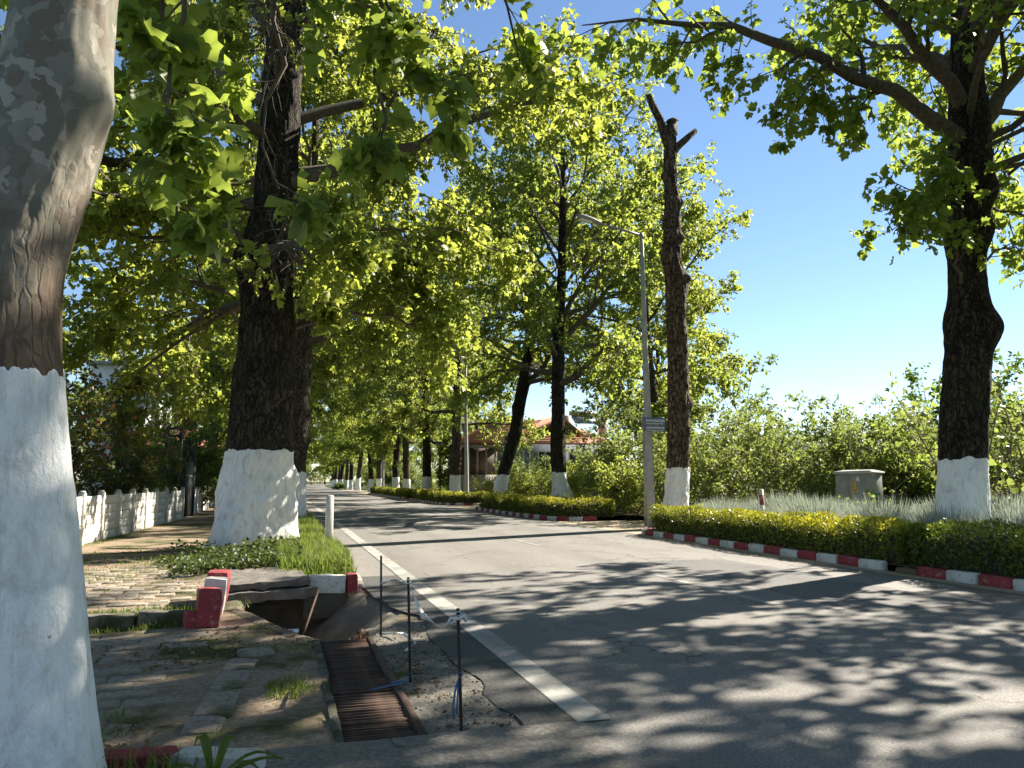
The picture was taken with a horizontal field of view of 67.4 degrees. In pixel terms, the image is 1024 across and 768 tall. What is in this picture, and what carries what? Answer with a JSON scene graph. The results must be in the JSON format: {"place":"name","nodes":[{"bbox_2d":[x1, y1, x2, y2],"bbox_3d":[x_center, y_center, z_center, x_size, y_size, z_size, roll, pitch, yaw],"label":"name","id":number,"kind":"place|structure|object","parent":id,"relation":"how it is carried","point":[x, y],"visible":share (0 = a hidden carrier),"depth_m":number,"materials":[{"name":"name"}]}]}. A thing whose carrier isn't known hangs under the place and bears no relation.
{"place":"outdoors","nodes":[
{"label":"outdoors","id":0,"kind":"place"},
{"bbox_2d":[82,506,423,750],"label":"verge ground","id":1,"kind":"structure","parent":0,"point":[259,718],"depth_m":6.12,"materials":[{"name":"soil"}]},
{"bbox_2d":[88,612,135,631],"bbox_3d":[-4.177,2.474,7.936,0.528,0.212,0.172,4,-8,-18],"label":"old kerb stone","id":2,"kind":"object","parent":1,"relation":"on","point":[114,621],"visible":0.59,"depth_m":7.89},
{"bbox_2d":[77,487,184,545],"bbox_3d":[-10.295,3.406,20.406,0.150,1.210,16.458,2,-7,-13],"label":"concrete fence","id":3,"kind":"object","parent":1,"relation":"on","point":[119,508],"visible":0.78,"depth_m":20.31,"materials":[{"name":"concrete"}]},
{"bbox_2d":[70,377,193,521],"bbox_3d":[-13.013,2.156,24.790,5.221,4.891,5.432,2,-7,-13],"label":"laurel bush","id":4,"kind":"object","parent":1,"relation":"on","point":[138,470],"visible":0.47,"depth_m":24.55,"materials":[{"name":"green plant"}]},
{"bbox_2d":[104,745,177,767],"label":"kerb stone","id":5,"kind":"object","parent":1,"relation":"on","point":[166,749],"visible":0.48,"depth_m":3.90,"materials":[{"name":"red paint"}]},
{"bbox_2d":[84,565,213,741],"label":"footpath","id":6,"kind":"structure","parent":1,"relation":"on","point":[122,678],"depth_m":6.90,"materials":[{"name":"stone"}]},
{"bbox_2d":[103,738,210,767],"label":"foreground grass","id":7,"kind":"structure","parent":1,"relation":"on","point":[148,764],"depth_m":3.75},
{"bbox_2d":[137,609,190,627],"bbox_3d":[-3.669,2.490,8.109,0.513,0.215,0.161,6,-7,-19],"label":"old kerb stone","id":8,"kind":"object","parent":1,"relation":"on","point":[151,616],"visible":0.51,"depth_m":8.04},
{"bbox_2d":[132,420,225,509],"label":"laurel bush","id":9,"kind":"object","parent":1,"relation":"on","point":[209,459],"visible":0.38,"depth_m":35.30,"materials":[{"name":"green plant"}]},
{"bbox_2d":[162,427,196,516],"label":"metal gate","id":10,"kind":"structure","parent":1,"relation":"on","point":[189,476],"depth_m":29.55,"materials":[{"name":"black metal"}]},
{"bbox_2d":[135,409,227,496],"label":"laurel bush","id":11,"kind":"object","parent":1,"relation":"on","point":[218,438],"visible":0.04,"depth_m":41.32,"materials":[{"name":"green plant"}]},
{"bbox_2d":[83,519,320,740],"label":"path grass","id":12,"kind":"structure","parent":1,"relation":"on","point":[271,686],"depth_m":7.87,"materials":[{"name":"plant"}]},
{"bbox_2d":[180,716,225,735],"bbox_3d":[-1.919,2.155,4.779,0.252,0.111,0.307,3,-5,-11],"label":"paving stone","id":13,"kind":"object","parent":1,"relation":"on","point":[196,725],"visible":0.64,"depth_m":4.75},
{"bbox_2d":[195,587,221,627],"bbox_3d":[-3.234,2.377,8.175,0.253,0.412,0.430,7,-15,-23],"label":"loose kerb stone","id":14,"kind":"object","parent":1,"relation":"on","point":[208,605],"visible":0.88,"depth_m":7.99,"materials":[{"name":"red paint"}]},
{"bbox_2d":[193,691,239,718],"bbox_3d":[-2.000,2.202,5.218,0.247,0.105,0.548,3,-7,-12],"label":"edging stone","id":15,"kind":"object","parent":1,"relation":"on","point":[223,704],"visible":0.66,"depth_m":5.15,"materials":[{"name":"stone"}]},
{"bbox_2d":[171,746,265,767],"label":"kerb stone","id":16,"kind":"object","parent":1,"relation":"on","point":[232,755],"visible":0.62,"depth_m":3.92,"materials":[{"name":"white paint"}]},
{"bbox_2d":[150,535,304,577],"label":"ground weeds","id":17,"kind":"object","parent":1,"relation":"on","point":[247,552],"visible":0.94,"depth_m":12.13,"materials":[{"name":"green plant"}]},
{"bbox_2d":[209,670,251,691],"bbox_3d":[-2.128,2.276,5.826,0.254,0.118,0.526,3,-8,-11],"label":"edging stone","id":18,"kind":"object","parent":1,"relation":"on","point":[230,680],"visible":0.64,"depth_m":5.73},
{"bbox_2d":[117,116,393,397],"bbox_3d":[-11.931,-3.707,38.752,14.309,20.607,11.433,-1,-7,7],"label":"plane tree","id":19,"kind":"object","parent":1,"relation":"on","point":[318,368],"visible":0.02,"depth_m":36.97,"materials":[{"name":"green plant"}]},
{"bbox_2d":[227,585,317,602],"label":"culvert slab","id":20,"kind":"structure","parent":1,"relation":"on","point":[284,593],"depth_m":10.02,"materials":[{"name":"concrete"}]},
{"bbox_2d":[229,566,310,591],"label":"culvert slab","id":21,"kind":"structure","parent":20,"relation":"on","point":[264,578],"depth_m":10.26,"materials":[{"name":"concrete"}]},
{"bbox_2d":[170,199,385,419],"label":"plane tree","id":22,"kind":"object","parent":1,"relation":"on","point":[328,389],"visible":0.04,"depth_m":51.09,"materials":[{"name":"green plant"}]},
{"bbox_2d":[0,0,563,767],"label":"plane tree","id":23,"kind":"object","parent":1,"relation":"on","point":[62,76],"visible":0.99,"depth_m":3.64,"materials":[{"name":"green plant"}]},
{"bbox_2d":[83,547,510,749],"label":"leaf litter","id":24,"kind":"object","parent":1,"relation":"on","point":[193,652],"visible":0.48,"depth_m":6.65,"materials":[{"name":"plant"}]},
{"bbox_2d":[262,509,359,580],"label":"verge grass","id":25,"kind":"structure","parent":1,"relation":"on","point":[322,555],"depth_m":11.81,"materials":[{"name":"plant"}]},
{"bbox_2d":[128,1,500,518],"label":"plane tree","id":26,"kind":"object","parent":1,"relation":"on","point":[336,88],"visible":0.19,"depth_m":27.34,"materials":[{"name":"green plant"}]},
{"bbox_2d":[0,0,638,549],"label":"plane tree","id":27,"kind":"object","parent":1,"relation":"on","point":[258,480],"visible":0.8,"depth_m":16.83,"materials":[{"name":"green plant"}]},
{"bbox_2d":[244,589,402,640],"bbox_3d":[-2.384,3.072,9.100,1.980,1.056,3.875,2,-8,-16],"label":"drainage ditch","id":28,"kind":"object","parent":1,"relation":"on","point":[353,613],"visible":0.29,"depth_m":10.14,"materials":[{"name":"concrete"}]},
{"bbox_2d":[225,600,322,640],"bbox_3d":[-2.806,2.806,8.578,0.407,0.434,3.352,5,-9,-32],"label":"ditch lip","id":29,"kind":"object","parent":28,"relation":"attached to","point":[250,617],"visible":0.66,"depth_m":8.30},
{"bbox_2d":[298,592,348,618],"bbox_3d":[-2.582,3.024,10.576,0.647,0.372,0.328,3,-8,-25],"label":"culvert headwall","id":30,"kind":"object","parent":28,"relation":"on","point":[327,605],"visible":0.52,"depth_m":10.43,"materials":[{"name":"concrete"}]},
{"bbox_2d":[308,574,345,592],"bbox_3d":[-2.530,2.727,10.486,0.505,0.261,0.182,5,-8,-22],"label":"end kerb stone","id":31,"kind":"object","parent":30,"relation":"on","point":[329,583],"visible":0.78,"depth_m":10.42,"materials":[{"name":"white paint"}]},
{"bbox_2d":[314,640,343,742],"bbox_3d":[-1.427,2.295,5.864,0.082,0.115,3.030,2,-8,-16],"label":"drain edge","id":32,"kind":"object","parent":1,"relation":"on","point":[335,723],"visible":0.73,"depth_m":5.30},
{"bbox_2d":[367,642,417,734],"bbox_3d":[-1.202,2.502,5.919,0.455,0.483,3.055,2,-8,-16],"label":"drain channel","id":33,"kind":"object","parent":1,"relation":"on","point":[384,673],"visible":0.05,"depth_m":5.72,"materials":[{"name":"concrete"}]},
{"bbox_2d":[320,639,391,695],"bbox_3d":[-1.347,2.354,6.439,0.426,0.057,1.900,2,-8,-16],"label":"drain grate","id":34,"kind":"object","parent":33,"relation":"in","point":[353,668],"visible":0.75,"depth_m":6.26,"materials":[{"name":"metal"}]},
{"bbox_2d":[333,691,415,741],"bbox_3d":[-0.919,2.174,5.010,0.426,0.056,1.025,2,-8,-16],"label":"drain grate","id":35,"kind":"object","parent":33,"relation":"in","point":[371,716],"visible":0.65,"depth_m":4.97,"materials":[{"name":"metal"}]},
{"bbox_2d":[367,636,427,734],"bbox_3d":[-0.954,2.313,6.005,0.050,0.100,3.030,2,-8,-16],"label":"drain edge","id":36,"kind":"object","parent":1,"relation":"on","point":[416,722],"visible":0.56,"depth_m":5.41,"materials":[{"name":"concrete"}]},
{"bbox_2d":[361,620,523,733],"bbox_3d":[-0.641,2.370,6.501,0.880,0.084,3.840,2,-8,-16],"label":"gravel shoulder","id":37,"kind":"object","parent":1,"relation":"on","point":[473,705],"visible":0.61,"depth_m":5.62,"materials":[{"name":"gravel"}]},
{"bbox_2d":[446,608,467,730],"bbox_3d":[-0.321,1.797,4.635,0.139,0.860,0.046,0,-7,-17],"label":"iron stake","id":38,"kind":"object","parent":1,"relation":"on","point":[458,685],"visible":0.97,"depth_m":4.64,"materials":[{"name":"metal"}]},
{"bbox_2d":[338,489,478,509],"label":"roadside gravel","id":39,"kind":"structure","parent":0,"point":[465,507],"depth_m":64.07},
{"bbox_2d":[323,380,400,489],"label":"plane tree","id":40,"kind":"object","parent":39,"relation":"on","point":[359,460],"visible":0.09,"depth_m":128.29,"materials":[{"name":"green plant"}]},
{"bbox_2d":[332,378,410,491],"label":"plane tree","id":41,"kind":"object","parent":39,"relation":"on","point":[346,446],"visible":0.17,"depth_m":109.69,"materials":[{"name":"green plant"}]},
{"bbox_2d":[328,373,422,486],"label":"plane tree","id":42,"kind":"object","parent":39,"relation":"on","point":[346,425],"visible":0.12,"depth_m":101.51,"materials":[{"name":"green plant"}]},
{"bbox_2d":[427,162,656,492],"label":"plane tree","id":43,"kind":"object","parent":39,"relation":"on","point":[526,379],"visible":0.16,"depth_m":45.86,"materials":[{"name":"green plant"}]},
{"bbox_2d":[263,721,634,767],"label":"apron","id":44,"kind":"object","parent":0,"point":[577,744],"visible":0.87,"depth_m":4.25,"materials":[{"name":"concrete"}]},
{"bbox_2d":[170,721,282,767],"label":"broad leaf weed","id":45,"kind":"object","parent":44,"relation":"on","point":[204,739],"visible":1,"depth_m":3.81,"materials":[{"name":"green plant"}]},
{"bbox_2d":[76,482,933,571],"bbox_3d":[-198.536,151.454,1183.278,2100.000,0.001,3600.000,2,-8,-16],"label":"ground","id":46,"kind":"structure","parent":0,"point":[640,517],"depth_m":34.29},
{"bbox_2d":[62,331,119,452],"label":"laurel bush","id":47,"kind":"object","parent":46,"relation":"on","point":[85,427],"visible":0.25,"depth_m":18.53,"materials":[{"name":"green plant"}]},
{"bbox_2d":[62,328,177,505],"bbox_3d":[-13.757,0.767,21.598,7.420,6.860,7.132,1,-7,-6],"label":"laurel bush","id":48,"kind":"object","parent":46,"relation":"on","point":[88,455],"visible":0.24,"depth_m":21.88,"materials":[{"name":"green plant"}]},
{"bbox_2d":[66,302,183,426],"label":"background tree","id":49,"kind":"object","parent":46,"relation":"on","point":[99,357],"visible":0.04,"depth_m":67.52,"materials":[{"name":"green plant"}]},
{"bbox_2d":[83,360,171,495],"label":"white building","id":50,"kind":"structure","parent":46,"relation":"on","point":[106,369],"depth_m":56.38,"materials":[{"name":"paint"}]},
{"bbox_2d":[460,445,502,493],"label":"porch","id":51,"kind":"object","parent":46,"relation":"on","point":[481,460],"visible":0.58,"depth_m":60.16,"materials":[{"name":"concrete"}]},
{"bbox_2d":[448,411,610,496],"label":"red roofed house","id":52,"kind":"structure","parent":46,"relation":"on","point":[540,447],"depth_m":65.82,"materials":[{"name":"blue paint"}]},
{"bbox_2d":[475,507,596,520],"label":"kerb","id":53,"kind":"structure","parent":46,"relation":"on","point":[557,518],"depth_m":30.49,"materials":[{"name":"red paint"}]},
{"bbox_2d":[493,437,598,495],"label":"tall shrub","id":54,"kind":"object","parent":46,"relation":"on","point":[518,468],"visible":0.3,"depth_m":51.12,"materials":[{"name":"green plant"}]},
{"bbox_2d":[496,508,646,516],"bbox_3d":[2.735,5.883,35.754,6.100,0.119,12.350,2,-8,-16],"label":"planting bed","id":55,"kind":"object","parent":46,"relation":"on","point":[618,512],"visible":0.12,"depth_m":31.47,"materials":[{"name":"soil"}]},
{"bbox_2d":[478,492,615,517],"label":"hedge","id":56,"kind":"object","parent":55,"relation":"on","point":[541,505],"visible":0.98,"depth_m":30.62,"materials":[{"name":"green plant"}]},
{"bbox_2d":[437,24,745,498],"bbox_3d":[1.918,-5.338,37.029,16.536,23.396,16.559,-3,-8,23],"label":"plane tree","id":57,"kind":"object","parent":55,"relation":"on","point":[529,171],"visible":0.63,"depth_m":35.66,"materials":[{"name":"green plant"}]},
{"bbox_2d":[586,451,664,519],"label":"garden shrub","id":58,"kind":"object","parent":55,"relation":"on","point":[618,490],"visible":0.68,"depth_m":31.41,"materials":[{"name":"green plant"}]},
{"bbox_2d":[501,134,761,500],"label":"garden tree","id":59,"kind":"object","parent":46,"relation":"on","point":[698,292],"visible":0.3,"depth_m":40.78,"materials":[{"name":"green plant"}]},
{"bbox_2d":[563,409,730,515],"bbox_3d":[6.105,3.741,34.848,7.197,5.302,6.008,2,-8,-16],"label":"thicket shrub","id":60,"kind":"object","parent":46,"relation":"on","point":[610,446],"visible":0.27,"depth_m":34.97,"materials":[{"name":"green plant"}]},
{"bbox_2d":[579,283,744,443],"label":"garden tree","id":61,"kind":"object","parent":46,"relation":"on","point":[633,303],"visible":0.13,"depth_m":51.33,"materials":[{"name":"green plant"}]},
{"bbox_2d":[646,93,697,506],"bbox_3d":[5.522,-2.532,25.907,1.902,15.035,1.034,4,-8,-29],"label":"lopped tree trunk","id":62,"kind":"object","parent":46,"relation":"on","point":[678,278],"visible":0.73,"depth_m":25.52,"materials":[{"name":"brown wood"}]},
{"bbox_2d":[571,382,776,505],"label":"tall shrub","id":63,"kind":"object","parent":46,"relation":"on","point":[632,426],"visible":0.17,"depth_m":41.78,"materials":[{"name":"green plant"}]},
{"bbox_2d":[590,351,798,497],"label":"tall shrub","id":64,"kind":"object","parent":46,"relation":"on","point":[736,396],"visible":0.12,"depth_m":40.84,"materials":[{"name":"green plant"}]},
{"bbox_2d":[605,408,784,506],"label":"thicket shrub","id":65,"kind":"object","parent":46,"relation":"on","point":[659,476],"visible":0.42,"depth_m":29.17,"materials":[{"name":"green plant"}]},
{"bbox_2d":[580,402,812,505],"bbox_3d":[8.157,3.086,33.221,8.786,5.261,8.426,7,-10,-44],"label":"thicket shrub","id":66,"kind":"object","parent":46,"relation":"on","point":[587,481],"visible":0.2,"depth_m":31.23,"materials":[{"name":"green plant"}]},
{"bbox_2d":[638,397,801,503],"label":"thicket shrub","id":67,"kind":"object","parent":46,"relation":"on","point":[757,425],"visible":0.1,"depth_m":31.98,"materials":[{"name":"green plant"}]},
{"bbox_2d":[700,393,927,503],"bbox_3d":[10.358,2.887,27.290,6.837,5.053,5.708,1,-7,-10],"label":"thicket shrub","id":68,"kind":"object","parent":46,"relation":"on","point":[800,484],"visible":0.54,"depth_m":26.97,"materials":[{"name":"green plant"}]},
{"bbox_2d":[650,529,998,575],"bbox_3d":[11.077,2.693,10.554,7.600,0.123,26.400,2,-8,-16],"label":"planting bed","id":69,"kind":"object","parent":46,"relation":"on","point":[906,564],"visible":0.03,"depth_m":12.95,"materials":[{"name":"soil"}]},
{"bbox_2d":[539,0,1023,520],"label":"plane tree","id":70,"kind":"object","parent":69,"relation":"on","point":[963,198],"visible":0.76,"depth_m":14.53,"materials":[{"name":"green plant"}]},
{"bbox_2d":[648,503,933,563],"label":"hedge","id":71,"kind":"object","parent":69,"relation":"on","point":[887,541],"visible":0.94,"depth_m":15.65,"materials":[{"name":"green plant"}]},
{"bbox_2d":[771,488,859,522],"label":"lavender bush","id":72,"kind":"object","parent":69,"relation":"on","point":[804,507],"visible":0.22,"depth_m":16.65,"materials":[{"name":"green plant"}]},
{"bbox_2d":[832,470,884,507],"bbox_3d":[9.682,3.197,21.398,0.756,1.598,1.166,2,-8,-16],"label":"utility cabinet","id":73,"kind":"object","parent":69,"relation":"on","point":[850,483],"visible":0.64,"depth_m":21.02,"materials":[{"name":"metal"}]},
{"bbox_2d":[832,489,931,519],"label":"lavender bush","id":74,"kind":"object","parent":69,"relation":"on","point":[888,508],"visible":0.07,"depth_m":15.42,"materials":[{"name":"green plant"}]},
{"bbox_2d":[838,362,1023,509],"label":"fig tree","id":75,"kind":"object","parent":69,"relation":"on","point":[1019,460],"visible":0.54,"depth_m":19.95,"materials":[{"name":"green plant"}]},
{"bbox_2d":[893,497,988,533],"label":"lavender bush","id":76,"kind":"object","parent":69,"relation":"on","point":[932,518],"visible":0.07,"depth_m":13.44,"materials":[{"name":"green plant"}]},
{"bbox_2d":[888,361,1023,504],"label":"fig tree","id":77,"kind":"object","parent":69,"relation":"on","point":[1014,439],"visible":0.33,"depth_m":18.38,"materials":[{"name":"green plant"}]},
{"bbox_2d":[907,517,1023,578],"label":"hedge","id":78,"kind":"object","parent":69,"relation":"on","point":[943,545],"visible":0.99,"depth_m":11.67,"materials":[{"name":"green plant"}]},
{"bbox_2d":[775,394,937,501],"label":"thicket shrub","id":79,"kind":"object","parent":46,"relation":"on","point":[812,424],"visible":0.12,"depth_m":28.60,"materials":[{"name":"green plant"}]},
{"bbox_2d":[761,389,1004,511],"bbox_3d":[13.236,2.421,27.174,7.222,5.061,7.531,-5,-9,37],"label":"thicket shrub","id":80,"kind":"object","parent":46,"relation":"on","point":[933,428],"visible":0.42,"depth_m":26.01,"materials":[{"name":"green plant"}]},
{"bbox_2d":[832,393,1023,494],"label":"thicket shrub","id":81,"kind":"object","parent":46,"relation":"on","point":[1001,419],"visible":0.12,"depth_m":25.25,"materials":[{"name":"green plant"}]},
{"bbox_2d":[869,391,1023,509],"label":"thicket shrub","id":82,"kind":"object","parent":46,"relation":"on","point":[920,466],"visible":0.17,"depth_m":25.55,"materials":[{"name":"green plant"}]},
{"bbox_2d":[878,348,1023,491],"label":"round bush","id":83,"kind":"object","parent":46,"relation":"on","point":[913,379],"visible":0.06,"depth_m":32.02,"materials":[{"name":"green plant"}]},
{"bbox_2d":[917,566,1023,591],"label":"kerb","id":84,"kind":"structure","parent":46,"relation":"on","point":[1004,582],"depth_m":11.27,"materials":[{"name":"red paint"}]},
{"bbox_2d":[0,0,1023,481],"label":"sky","id":85,"kind":"structure","parent":0,"point":[836,321],"materials":[{"name":"blue"}]},
{"bbox_2d":[553,520,646,534],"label":"driveway","id":86,"kind":"structure","parent":0,"point":[632,526],"depth_m":27.05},
{"bbox_2d":[577,213,655,527],"bbox_3d":[3.416,-0.476,24.958,2.564,10.232,0.309,2,-8,-16],"label":"street lamp","id":87,"kind":"object","parent":86,"relation":"on","point":[650,490],"visible":0.93,"depth_m":25.14,"materials":[{"name":"grey metal"}]},
{"bbox_2d":[642,415,664,525],"bbox_3d":[4.555,2.741,24.426,0.785,3.500,0.086,1,-7,-11],"label":"street sign","id":88,"kind":"object","parent":86,"relation":"on","point":[653,424],"visible":1,"depth_m":24.53,"materials":[{"name":"metal"}]},
{"bbox_2d":[619,397,831,503],"bbox_3d":[8.464,2.933,28.583,7.531,4.393,7.222,6,-9,-38],"label":"thicket shrub","id":89,"kind":"object","parent":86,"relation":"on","point":[722,488],"visible":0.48,"depth_m":27.65,"materials":[{"name":"green plant"}]},
{"bbox_2d":[707,421,814,501],"bbox_3d":[8.948,3.177,27.492,3.721,3.649,5.650,-1,-7,7],"label":"fig tree","id":90,"kind":"object","parent":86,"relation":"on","point":[760,469],"visible":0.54,"depth_m":27.02,"materials":[{"name":"green plant"}]},
{"bbox_2d":[692,400,921,506],"bbox_3d":[11.217,2.926,30.437,8.025,4.878,8.368,-1,-7,7],"label":"thicket shrub","id":91,"kind":"object","parent":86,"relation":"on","point":[804,455],"visible":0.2,"depth_m":30.19,"materials":[{"name":"green plant"}]},
{"bbox_2d":[807,414,933,509],"bbox_3d":[12.149,2.805,25.714,3.496,3.943,5.308,7,-10,-42],"label":"fig tree","id":92,"kind":"object","parent":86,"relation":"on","point":[857,465],"visible":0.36,"depth_m":25.41,"materials":[{"name":"green plant"}]},
{"bbox_2d":[824,431,936,505],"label":"dark bush","id":93,"kind":"object","parent":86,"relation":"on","point":[899,482],"visible":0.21,"depth_m":26.91,"materials":[{"name":"green plant"}]},
{"bbox_2d":[306,484,1023,767],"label":"road","id":94,"kind":"structure","parent":0,"point":[661,672],"depth_m":7.11,"materials":[{"name":"asphalt"}]},
{"bbox_2d":[306,499,611,720],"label":"edge line","id":95,"kind":"object","parent":94,"relation":"on","point":[572,703],"visible":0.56,"depth_m":6.67,"materials":[{"name":"paint"}]},
{"bbox_2d":[361,575,575,725],"bbox_3d":[-1.001,2.570,8.387,0.683,0.001,8.040,2,-8,-16],"label":"asphalt strip","id":96,"kind":"object","parent":94,"relation":"on","point":[513,692],"visible":0.81,"depth_m":6.39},
{"bbox_2d":[641,528,887,570],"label":"kerb","id":97,"kind":"structure","parent":94,"relation":"on","point":[855,561],"depth_m":15.68,"materials":[{"name":"red paint"}]},
{"bbox_2d":[648,559,987,611],"bbox_3d":[4.129,3.018,11.925,1.943,0.001,5.850,2,-8,-16],"label":"asphalt patch","id":98,"kind":"object","parent":94,"relation":"on","point":[860,596],"visible":1,"depth_m":10.90,"materials":[{"name":"asphalt"}]},
{"bbox_2d":[636,535,1023,594],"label":"gutter","id":99,"kind":"object","parent":94,"relation":"on","point":[928,578],"visible":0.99,"depth_m":13.13,"materials":[{"name":"concrete"}]},
{"label":"far verge","id":100,"kind":"structure","parent":0,"visible":0},
{"bbox_2d":[193,294,348,460],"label":"plane tree","id":101,"kind":"object","parent":100,"relation":"on","point":[318,410],"visible":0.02,"depth_m":61.32,"materials":[{"name":"green plant"}]},
{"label":"planting bed","id":102,"kind":"structure","parent":0,"visible":0},
{"bbox_2d":[411,488,488,502],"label":"hedge","id":103,"kind":"object","parent":102,"relation":"on","point":[447,496],"visible":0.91,"depth_m":49.66,"materials":[{"name":"green plant"}]},
{"bbox_2d":[374,200,553,491],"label":"plane tree","id":104,"kind":"object","parent":102,"relation":"on","point":[413,388],"visible":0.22,"depth_m":56.75,"materials":[{"name":"green plant"}]},
{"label":"planting bed","id":105,"kind":"structure","parent":0,"visible":0},
{"bbox_2d":[325,306,462,488],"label":"plane tree","id":106,"kind":"object","parent":105,"relation":"on","point":[360,393],"visible":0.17,"depth_m":78.60,"materials":[{"name":"green plant"}]},
{"bbox_2d":[341,349,446,487],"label":"plane tree","id":107,"kind":"object","parent":105,"relation":"on","point":[395,452],"visible":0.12,"depth_m":86.75,"materials":[{"name":"green plant"}]},
{"bbox_2d":[350,283,488,489],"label":"plane tree","id":108,"kind":"object","parent":105,"relation":"on","point":[444,445],"visible":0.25,"depth_m":67.20,"materials":[{"name":"green plant"}]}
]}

